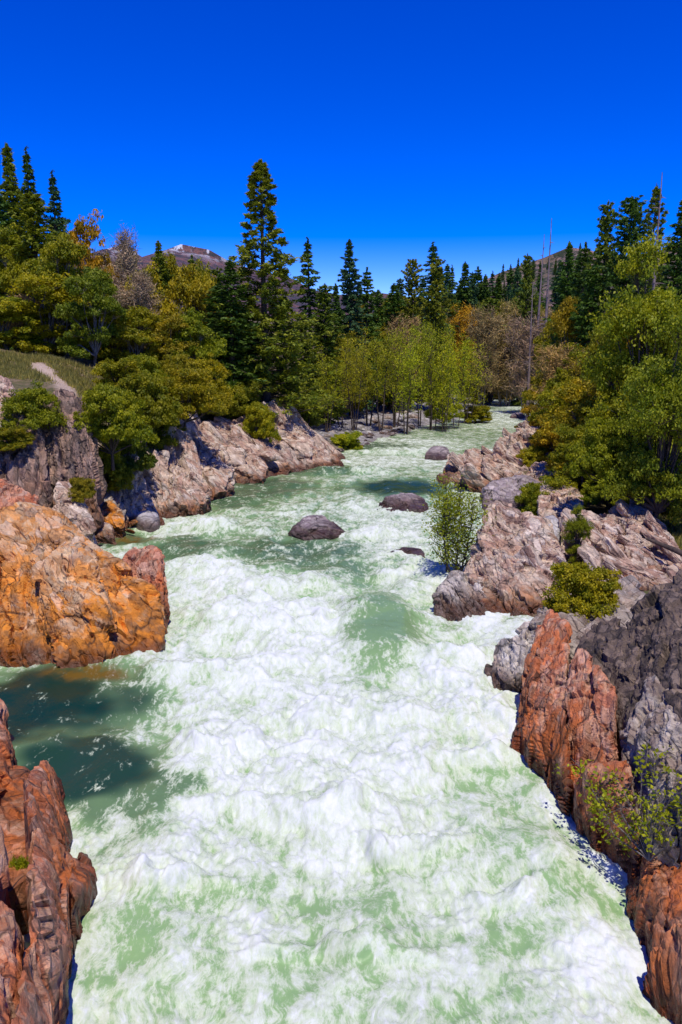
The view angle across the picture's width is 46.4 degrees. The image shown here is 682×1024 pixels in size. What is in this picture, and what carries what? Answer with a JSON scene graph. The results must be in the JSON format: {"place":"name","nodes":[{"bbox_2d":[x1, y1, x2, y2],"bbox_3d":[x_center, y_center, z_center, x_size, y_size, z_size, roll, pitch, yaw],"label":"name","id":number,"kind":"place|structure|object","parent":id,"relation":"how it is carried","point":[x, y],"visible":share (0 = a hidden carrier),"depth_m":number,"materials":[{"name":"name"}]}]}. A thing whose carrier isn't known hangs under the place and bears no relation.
{"place":"outdoors","nodes":[
{"label":"outdoors","id":0,"kind":"place"},
{"bbox_2d":[74,244,413,320],"bbox_3d":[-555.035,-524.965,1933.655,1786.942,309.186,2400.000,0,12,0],"label":"mountain","id":1,"kind":"structure","parent":0,"point":[182,253],"depth_m":1971.93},
{"bbox_2d":[0,398,673,1023],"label":"river","id":2,"kind":"structure","parent":0,"point":[302,782],"depth_m":16.24,"materials":[{"name":"liquid"}]},
{"bbox_2d":[52,481,116,544],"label":"rock outcrop","id":3,"kind":"object","parent":2,"relation":"in","point":[78,515],"visible":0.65,"depth_m":34.62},
{"bbox_2d":[67,477,96,502],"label":"bush","id":4,"kind":"object","parent":3,"relation":"on","point":[81,489],"visible":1,"depth_m":34.69,"materials":[{"name":"green plant"}]},
{"bbox_2d":[101,500,124,537],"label":"boulder","id":5,"kind":"object","parent":2,"relation":"in","point":[113,514],"visible":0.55,"depth_m":38.89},
{"bbox_2d":[122,545,170,627],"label":"boulder","id":6,"kind":"object","parent":2,"relation":"in","point":[147,563],"visible":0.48,"depth_m":26.58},
{"bbox_2d":[288,515,344,540],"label":"boulder","id":7,"kind":"object","parent":2,"relation":"in","point":[310,527],"visible":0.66,"depth_m":38.85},
{"bbox_2d":[377,493,428,512],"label":"boulder","id":8,"kind":"object","parent":2,"relation":"in","point":[410,502],"visible":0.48,"depth_m":45.41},
{"bbox_2d":[421,471,496,571],"bbox_3d":[4.572,0.727,31.060,3.118,4.586,2.715,2,12,11],"label":"sapling","id":9,"kind":"object","parent":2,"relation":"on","point":[448,528],"visible":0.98,"depth_m":30.88,"materials":[{"name":"green plant"}]},
{"bbox_2d":[0,320,681,616],"bbox_3d":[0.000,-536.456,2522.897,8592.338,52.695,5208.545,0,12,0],"label":"ground","id":10,"kind":"structure","parent":0,"point":[19,384],"depth_m":73.21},
{"bbox_2d":[0,699,17,799],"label":"rock outcrop","id":11,"kind":"object","parent":10,"relation":"on","point":[8,760],"visible":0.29,"depth_m":16.40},
{"bbox_2d":[0,222,30,348],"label":"oak tree","id":12,"kind":"object","parent":10,"relation":"on","point":[12,268],"visible":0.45,"depth_m":60.78,"materials":[{"name":"green plant"}]},
{"bbox_2d":[0,143,33,349],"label":"fir tree","id":13,"kind":"object","parent":10,"relation":"on","point":[9,187],"visible":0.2,"depth_m":69.66,"materials":[{"name":"green plant"}]},
{"bbox_2d":[0,478,38,508],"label":"rock outcrop","id":14,"kind":"object","parent":10,"relation":"on","point":[11,494],"visible":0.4,"depth_m":32.46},
{"bbox_2d":[0,295,53,349],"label":"oak tree","id":15,"kind":"object","parent":10,"relation":"on","point":[8,318],"visible":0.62,"depth_m":57.34,"materials":[{"name":"green plant"}]},
{"bbox_2d":[0,191,67,353],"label":"cedar tree","id":16,"kind":"object","parent":10,"relation":"on","point":[33,211],"visible":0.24,"depth_m":62.07,"materials":[{"name":"green plant"}]},
{"bbox_2d":[0,266,90,353],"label":"oak tree","id":17,"kind":"object","parent":10,"relation":"on","point":[26,282],"visible":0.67,"depth_m":57.30,"materials":[{"name":"green plant"}]},
{"bbox_2d":[0,760,97,1023],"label":"rock outcrop","id":18,"kind":"object","parent":10,"relation":"on","point":[48,894],"visible":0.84,"depth_m":11.49,"materials":[{"name":"stone"}]},
{"bbox_2d":[0,388,106,530],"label":"cliff","id":19,"kind":"structure","parent":10,"relation":"on","point":[43,463],"depth_m":37.39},
{"bbox_2d":[0,425,35,458],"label":"bush","id":20,"kind":"object","parent":19,"relation":"on","point":[20,437],"visible":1,"depth_m":35.77,"materials":[{"name":"green plant"}]},
{"bbox_2d":[0,379,67,432],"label":"bush","id":21,"kind":"object","parent":19,"relation":"on","point":[27,403],"visible":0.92,"depth_m":37.15,"materials":[{"name":"green plant"}]},
{"bbox_2d":[65,383,159,470],"bbox_3d":[-11.485,-4.203,39.393,4.539,4.359,3.941,-5,12,-22],"label":"tree","id":22,"kind":"object","parent":19,"relation":"on","point":[125,420],"visible":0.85,"depth_m":38.69,"materials":[{"name":"green plant"}]},
{"bbox_2d":[18,231,93,356],"bbox_3d":[-21.378,-15.712,60.160,6.289,10.312,6.096,-3,12,-15],"label":"oak tree","id":23,"kind":"object","parent":10,"relation":"on","point":[63,252],"visible":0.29,"depth_m":58.13,"materials":[{"name":"green plant"}]},
{"bbox_2d":[42,170,70,264],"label":"fir tree","id":24,"kind":"object","parent":10,"relation":"on","point":[57,211],"visible":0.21,"depth_m":75.50,"materials":[{"name":"green plant"}]},
{"bbox_2d":[0,502,167,668],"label":"rock outcrop","id":25,"kind":"object","parent":10,"relation":"on","point":[72,595],"visible":0.91,"depth_m":24.41,"materials":[{"name":"stone"}]},
{"bbox_2d":[52,265,128,364],"bbox_3d":[-17.466,-13.593,56.105,5.671,7.242,4.925,8,14,33],"label":"oak tree","id":26,"kind":"object","parent":10,"relation":"on","point":[88,285],"visible":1,"depth_m":55.23,"materials":[{"name":"green plant"}]},
{"bbox_2d":[67,209,125,344],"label":"oak tree","id":27,"kind":"object","parent":10,"relation":"on","point":[88,233],"visible":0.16,"depth_m":68.36,"materials":[{"name":"orange plant"}]},
{"bbox_2d":[98,444,134,491],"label":"bush","id":28,"kind":"object","parent":10,"relation":"on","point":[122,474],"visible":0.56,"depth_m":40.48,"materials":[{"name":"green plant"}]},
{"bbox_2d":[90,357,144,391],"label":"bush","id":29,"kind":"object","parent":10,"relation":"on","point":[108,370],"visible":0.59,"depth_m":45.78,"materials":[{"name":"green plant"}]},
{"bbox_2d":[91,221,146,291],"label":"bare tree","id":30,"kind":"object","parent":10,"relation":"on","point":[129,247],"visible":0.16,"depth_m":75.61,"materials":[{"name":"grey plant"}]},
{"bbox_2d":[100,425,157,471],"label":"bush","id":31,"kind":"object","parent":10,"relation":"on","point":[146,460],"visible":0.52,"depth_m":42.37,"materials":[{"name":"green plant"}]},
{"bbox_2d":[99,423,167,521],"bbox_3d":[-11.842,-2.071,44.578,4.614,6.109,12.007,-2,12,-10],"label":"rock outcrop","id":32,"kind":"object","parent":10,"relation":"on","point":[122,499],"visible":0.23,"depth_m":41.16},
{"bbox_2d":[118,370,182,446],"bbox_3d":[-11.238,-5.944,45.803,4.463,4.365,3.876,1,11,7],"label":"bush","id":33,"kind":"object","parent":32,"relation":"on","point":[158,409],"visible":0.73,"depth_m":44.76,"materials":[{"name":"green plant"}]},
{"bbox_2d":[100,305,168,361],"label":"oak tree","id":34,"kind":"object","parent":10,"relation":"on","point":[139,317],"visible":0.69,"depth_m":57.06,"materials":[{"name":"green plant"}]},
{"bbox_2d":[112,268,165,354],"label":"bare tree","id":35,"kind":"object","parent":10,"relation":"on","point":[139,297],"visible":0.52,"depth_m":59.41,"materials":[{"name":"grey plant"}]},
{"bbox_2d":[122,261,184,347],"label":"oak tree","id":36,"kind":"object","parent":10,"relation":"on","point":[169,309],"visible":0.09,"depth_m":67.20,"materials":[{"name":"green plant"}]},
{"bbox_2d":[124,426,211,528],"bbox_3d":[-10.847,-1.438,44.748,6.768,6.481,9.267,-4,12,-19],"label":"rock outcrop","id":37,"kind":"object","parent":10,"relation":"on","point":[176,470],"visible":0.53,"depth_m":44.43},
{"bbox_2d":[162,358,233,428],"bbox_3d":[-9.532,-7.049,48.603,5.464,4.646,5.659,-7,14,-30],"label":"bush","id":38,"kind":"object","parent":37,"relation":"on","point":[188,384],"visible":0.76,"depth_m":47.82,"materials":[{"name":"green plant"}]},
{"bbox_2d":[143,312,201,362],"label":"oak tree","id":39,"kind":"object","parent":10,"relation":"on","point":[172,325],"visible":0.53,"depth_m":57.22,"materials":[{"name":"green plant"}]},
{"bbox_2d":[161,263,216,325],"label":"oak tree","id":40,"kind":"object","parent":10,"relation":"on","point":[187,289],"visible":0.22,"depth_m":69.05,"materials":[{"name":"green plant"}]},
{"bbox_2d":[161,307,234,392],"bbox_3d":[-10.637,-11.205,59.067,5.390,7.872,4.927,-10,16,-41],"label":"oak tree","id":41,"kind":"object","parent":10,"relation":"on","point":[200,332],"visible":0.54,"depth_m":57.81,"materials":[{"name":"green plant"}]},
{"bbox_2d":[159,411,259,500],"bbox_3d":[-9.932,-3.914,52.542,8.533,7.426,13.890,3,12,14],"label":"rock outcrop","id":42,"kind":"object","parent":10,"relation":"on","point":[223,465],"visible":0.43,"depth_m":52.17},
{"bbox_2d":[179,351,245,416],"bbox_3d":[-10.079,-9.210,57.310,4.748,4.788,4.886,10,16,41],"label":"bush","id":43,"kind":"object","parent":10,"relation":"on","point":[215,368],"visible":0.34,"depth_m":56.80,"materials":[{"name":"green plant"}]},
{"bbox_2d":[204,259,278,401],"bbox_3d":[-8.488,-13.729,62.610,6.782,11.758,7.239,9,15,37],"label":"fir tree","id":44,"kind":"object","parent":10,"relation":"on","point":[230,276],"visible":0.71,"depth_m":61.64,"materials":[{"name":"green plant"}]},
{"bbox_2d":[201,415,291,483],"bbox_3d":[-6.788,-4.146,57.863,7.115,5.667,10.006,-5,13,-24],"label":"rock outcrop","id":45,"kind":"object","parent":10,"relation":"on","point":[262,458],"visible":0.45,"depth_m":57.08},
{"bbox_2d":[238,401,281,442],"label":"bush","id":46,"kind":"object","parent":45,"relation":"on","point":[260,420],"visible":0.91,"depth_m":58.33,"materials":[{"name":"green plant"}]},
{"bbox_2d":[212,159,348,421],"bbox_3d":[-6.038,-17.207,64.437,11.988,21.308,13.865,10,15,40],"label":"pine tree","id":47,"kind":"object","parent":10,"relation":"on","point":[268,348],"visible":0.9,"depth_m":63.03,"materials":[{"name":"green plant"}]},
{"bbox_2d":[262,399,345,472],"bbox_3d":[-3.299,-5.164,62.108,8.973,7.022,12.360,5,13,21],"label":"rock outcrop","id":48,"kind":"object","parent":10,"relation":"on","point":[302,445],"visible":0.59,"depth_m":61.88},
{"bbox_2d":[286,313,326,429],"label":"cedar tree","id":49,"kind":"object","parent":10,"relation":"on","point":[315,421],"visible":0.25,"depth_m":72.28,"materials":[{"name":"green plant"}]},
{"bbox_2d":[293,237,339,423],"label":"fir tree","id":50,"kind":"object","parent":10,"relation":"on","point":[309,282],"visible":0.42,"depth_m":82.88,"materials":[{"name":"green plant"}]},
{"bbox_2d":[305,283,349,424],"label":"cedar tree","id":51,"kind":"object","parent":10,"relation":"on","point":[326,324],"visible":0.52,"depth_m":81.74,"materials":[{"name":"green plant"}]},
{"bbox_2d":[313,343,345,431],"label":"alder tree","id":52,"kind":"object","parent":10,"relation":"on","point":[326,385],"visible":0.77,"depth_m":79.18,"materials":[{"name":"green plant"}]},
{"bbox_2d":[334,339,371,430],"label":"alder tree","id":53,"kind":"object","parent":10,"relation":"on","point":[355,385],"visible":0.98,"depth_m":80.79,"materials":[{"name":"green plant"}]},
{"bbox_2d":[333,239,377,414],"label":"fir tree","id":54,"kind":"object","parent":10,"relation":"on","point":[350,300],"visible":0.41,"depth_m":95.97,"materials":[{"name":"green plant"}]},
{"bbox_2d":[353,267,386,411],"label":"fir tree","id":55,"kind":"object","parent":10,"relation":"on","point":[367,296],"visible":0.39,"depth_m":100.68,"materials":[{"name":"green plant"}]},
{"bbox_2d":[353,326,395,425],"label":"alder tree","id":56,"kind":"object","parent":10,"relation":"on","point":[368,384],"visible":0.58,"depth_m":86.92,"materials":[{"name":"green plant"}]},
{"bbox_2d":[366,332,400,431],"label":"alder tree","id":57,"kind":"object","parent":10,"relation":"on","point":[382,362],"visible":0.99,"depth_m":82.82,"materials":[{"name":"green plant"}]},
{"bbox_2d":[371,283,405,409],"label":"fir tree","id":58,"kind":"object","parent":10,"relation":"on","point":[391,304],"visible":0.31,"depth_m":104.27,"materials":[{"name":"green plant"}]},
{"bbox_2d":[380,323,422,426],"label":"alder tree","id":59,"kind":"object","parent":10,"relation":"on","point":[396,387],"visible":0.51,"depth_m":88.18,"materials":[{"name":"green plant"}]},
{"bbox_2d":[382,315,423,411],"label":"tree","id":60,"kind":"object","parent":10,"relation":"on","point":[396,326],"visible":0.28,"depth_m":103.01,"materials":[{"name":"plant"}]},
{"bbox_2d":[390,326,425,433],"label":"alder tree","id":61,"kind":"object","parent":10,"relation":"on","point":[407,379],"visible":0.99,"depth_m":82.77,"materials":[{"name":"green plant"}]},
{"bbox_2d":[395,258,426,408],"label":"cedar tree","id":62,"kind":"object","parent":10,"relation":"on","point":[412,308],"visible":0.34,"depth_m":107.80,"materials":[{"name":"green plant"}]},
{"bbox_2d":[411,256,453,407],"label":"cedar tree","id":63,"kind":"object","parent":10,"relation":"on","point":[437,303],"visible":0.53,"depth_m":106.28,"materials":[{"name":"green plant"}]},
{"bbox_2d":[417,312,453,429],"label":"alder tree","id":64,"kind":"object","parent":10,"relation":"on","point":[430,392],"visible":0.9,"depth_m":86.21,"materials":[{"name":"green plant"}]},
{"bbox_2d":[412,241,460,396],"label":"fir tree","id":65,"kind":"object","parent":10,"relation":"on","point":[432,251],"visible":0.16,"depth_m":121.85,"materials":[{"name":"green plant"}]},
{"bbox_2d":[429,323,460,431],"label":"alder tree","id":66,"kind":"object","parent":10,"relation":"on","point":[445,385],"visible":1,"depth_m":84.89,"materials":[{"name":"green plant"}]},
{"bbox_2d":[440,332,475,426],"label":"alder tree","id":67,"kind":"object","parent":10,"relation":"on","point":[465,348],"visible":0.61,"depth_m":90.16,"materials":[{"name":"green plant"}]},
{"bbox_2d":[432,570,486,621],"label":"rock outcrop","id":68,"kind":"object","parent":10,"relation":"on","point":[454,587],"visible":0.49,"depth_m":27.90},
{"bbox_2d":[444,303,482,402],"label":"bare tree","id":69,"kind":"object","parent":10,"relation":"on","point":[462,324],"visible":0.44,"depth_m":123.32,"materials":[{"name":"plant"}]},
{"bbox_2d":[451,339,491,423],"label":"alder tree","id":70,"kind":"object","parent":10,"relation":"on","point":[469,392],"visible":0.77,"depth_m":94.22,"materials":[{"name":"green plant"}]},
{"bbox_2d":[436,440,528,492],"bbox_3d":[10.342,-2.608,55.932,7.242,4.423,13.638,3,12,14],"label":"rock outcrop","id":71,"kind":"object","parent":10,"relation":"on","point":[478,470],"visible":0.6,"depth_m":55.21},
{"bbox_2d":[462,305,506,405],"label":"bare tree","id":72,"kind":"object","parent":10,"relation":"on","point":[484,335],"visible":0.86,"depth_m":113.93,"materials":[{"name":"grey plant"}]},
{"bbox_2d":[483,308,526,406],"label":"bare tree","id":73,"kind":"object","parent":10,"relation":"on","point":[500,366],"visible":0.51,"depth_m":121.16,"materials":[{"name":"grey plant"}]},
{"bbox_2d":[484,621,534,692],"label":"boulder","id":74,"kind":"object","parent":10,"relation":"on","point":[504,670],"visible":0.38,"depth_m":21.37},
{"bbox_2d":[480,474,539,510],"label":"rock outcrop","id":75,"kind":"object","parent":10,"relation":"on","point":[504,489],"visible":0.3,"depth_m":46.58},
{"bbox_2d":[460,500,566,615],"bbox_3d":[6.745,2.177,30.796,4.546,4.556,8.708,4,12,19],"label":"rock outcrop","id":76,"kind":"object","parent":10,"relation":"on","point":[513,559],"visible":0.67,"depth_m":29.26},
{"bbox_2d":[498,312,544,412],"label":"bare tree","id":77,"kind":"object","parent":10,"relation":"on","point":[521,385],"visible":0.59,"depth_m":106.61,"materials":[{"name":"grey plant"}]},
{"bbox_2d":[507,252,540,406],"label":"cedar tree","id":78,"kind":"object","parent":10,"relation":"on","point":[525,308],"visible":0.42,"depth_m":120.62,"materials":[{"name":"green plant"}]},
{"bbox_2d":[498,420,553,459],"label":"rock outcrop","id":79,"kind":"object","parent":10,"relation":"on","point":[525,430],"visible":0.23,"depth_m":65.18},
{"bbox_2d":[527,383,575,453],"bbox_3d":[15.645,-6.470,57.587,3.893,5.800,4.539,-3,12,-16],"label":"bush","id":80,"kind":"object","parent":10,"relation":"on","point":[542,396],"visible":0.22,"depth_m":56.83,"materials":[{"name":"green plant"}]},
{"bbox_2d":[519,467,584,515],"bbox_3d":[11.281,-0.714,42.750,3.638,3.275,3.740,3,12,16],"label":"bush","id":81,"kind":"object","parent":10,"relation":"on","point":[530,491],"visible":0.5,"depth_m":42.31,"materials":[{"name":"green plant"}]},
{"bbox_2d":[526,461,583,518],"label":"rock outcrop","id":82,"kind":"object","parent":10,"relation":"on","point":[558,501],"visible":0.45,"depth_m":41.06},
{"bbox_2d":[528,341,582,411],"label":"bare tree","id":83,"kind":"object","parent":10,"relation":"on","point":[550,371],"visible":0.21,"depth_m":64.51,"materials":[{"name":"brown plant"}]},
{"bbox_2d":[535,242,577,406],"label":"fir tree","id":84,"kind":"object","parent":10,"relation":"on","point":[569,277],"visible":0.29,"depth_m":88.20,"materials":[{"name":"green plant"}]},
{"bbox_2d":[539,295,593,407],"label":"oak tree","id":85,"kind":"object","parent":10,"relation":"on","point":[562,326],"visible":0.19,"depth_m":72.03,"materials":[{"name":"green plant"}]},
{"bbox_2d":[543,342,589,405],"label":"oak tree","id":86,"kind":"object","parent":10,"relation":"on","point":[561,377],"visible":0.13,"depth_m":58.65,"materials":[{"name":"green plant"}]},
{"bbox_2d":[540,377,601,470],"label":"tree","id":87,"kind":"object","parent":10,"relation":"on","point":[580,396],"visible":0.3,"depth_m":47.67,"materials":[{"name":"green plant"}]},
{"bbox_2d":[547,423,595,484],"bbox_3d":[13.063,-3.084,43.053,3.419,3.326,4.111,-11,16,-42],"label":"bush","id":88,"kind":"object","parent":10,"relation":"on","point":[562,449],"visible":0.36,"depth_m":42.71,"materials":[{"name":"green plant"}]},
{"bbox_2d":[509,609,639,872],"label":"cliff","id":89,"kind":"structure","parent":10,"relation":"on","point":[563,717],"depth_m":16.57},
{"bbox_2d":[552,744,681,861],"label":"alder shrub","id":90,"kind":"object","parent":89,"relation":"on","point":[646,849],"visible":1,"depth_m":13.34,"materials":[{"name":"green plant"}]},
{"bbox_2d":[529,575,645,672],"bbox_3d":[7.257,4.233,23.665,3.562,3.348,7.341,5,13,24],"label":"rock outcrop","id":91,"kind":"object","parent":10,"relation":"on","point":[630,594],"visible":0.08,"depth_m":22.73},
{"bbox_2d":[539,561,622,622],"bbox_3d":[7.191,2.588,23.568,2.405,2.367,2.770,0,11,-2],"label":"bush","id":92,"kind":"object","parent":91,"relation":"on","point":[590,592],"visible":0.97,"depth_m":23.06,"materials":[{"name":"green plant"}]},
{"bbox_2d":[568,268,609,349],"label":"cedar tree","id":93,"kind":"object","parent":10,"relation":"on","point":[592,301],"visible":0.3,"depth_m":69.25,"materials":[{"name":"green plant"}]},
{"bbox_2d":[571,200,620,342],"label":"cedar tree","id":94,"kind":"object","parent":10,"relation":"on","point":[604,226],"visible":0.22,"depth_m":70.32,"materials":[{"name":"green plant"}]},
{"bbox_2d":[562,416,644,498],"bbox_3d":[12.655,-2.544,37.696,4.021,3.952,3.492,-8,14,-38],"label":"bush","id":95,"kind":"object","parent":10,"relation":"on","point":[603,441],"visible":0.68,"depth_m":37.09,"materials":[{"name":"green plant"}]},
{"bbox_2d":[558,499,681,591],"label":"rock outcrop","id":96,"kind":"object","parent":10,"relation":"on","point":[621,532],"visible":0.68,"depth_m":31.77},
{"bbox_2d":[560,504,595,562],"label":"bush","id":97,"kind":"object","parent":96,"relation":"on","point":[578,527],"visible":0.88,"depth_m":30.18,"materials":[{"name":"green plant"}]},
{"bbox_2d":[596,438,681,504],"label":"bush","id":98,"kind":"object","parent":96,"relation":"on","point":[630,447],"visible":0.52,"depth_m":35.49,"materials":[{"name":"green plant"}]},
{"bbox_2d":[588,195,660,330],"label":"cedar tree","id":99,"kind":"object","parent":10,"relation":"on","point":[629,233],"visible":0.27,"depth_m":66.29,"materials":[{"name":"green plant"}]},
{"bbox_2d":[581,351,671,484],"bbox_3d":[15.949,-4.575,44.046,4.927,8.557,5.390,6,14,31],"label":"oak tree","id":100,"kind":"object","parent":10,"relation":"on","point":[602,407],"visible":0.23,"depth_m":43.08,"materials":[{"name":"green plant"}]},
{"bbox_2d":[574,570,681,760],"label":"cliff","id":101,"kind":"structure","parent":10,"relation":"on","point":[638,651],"depth_m":17.55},
{"bbox_2d":[576,230,681,456],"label":"oak tree","id":102,"kind":"object","parent":10,"relation":"on","point":[634,324],"visible":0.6,"depth_m":42.56,"materials":[{"name":"green plant"}]},
{"bbox_2d":[597,306,681,525],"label":"oak tree","id":103,"kind":"object","parent":10,"relation":"on","point":[658,396],"visible":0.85,"depth_m":34.84,"materials":[{"name":"green plant"}]},
{"bbox_2d":[627,184,668,302],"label":"pine tree","id":104,"kind":"object","parent":10,"relation":"on","point":[654,211],"visible":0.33,"depth_m":60.68,"materials":[{"name":"green plant"}]},
{"bbox_2d":[619,675,681,868],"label":"cliff","id":105,"kind":"structure","parent":10,"relation":"on","point":[667,725],"depth_m":14.12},
{"bbox_2d":[625,854,681,1023],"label":"rock outcrop","id":106,"kind":"object","parent":10,"relation":"on","point":[653,891],"visible":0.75,"depth_m":11.71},
{"bbox_2d":[650,200,681,314],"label":"fir tree","id":107,"kind":"object","parent":10,"relation":"on","point":[675,279],"visible":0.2,"depth_m":56.97,"materials":[{"name":"green plant"}]},
{"bbox_2d":[0,349,681,548],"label":"grass","id":108,"kind":"structure","parent":0,"point":[22,370],"depth_m":47.95,"materials":[{"name":"green plant"}]},
{"bbox_2d":[0,0,681,299],"label":"sky","id":109,"kind":"structure","parent":0,"point":[392,128],"materials":[{"name":"blue"}]},
{"bbox_2d":[482,246,681,311],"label":"hill","id":110,"kind":"structure","parent":0,"point":[558,256],"depth_m":420.26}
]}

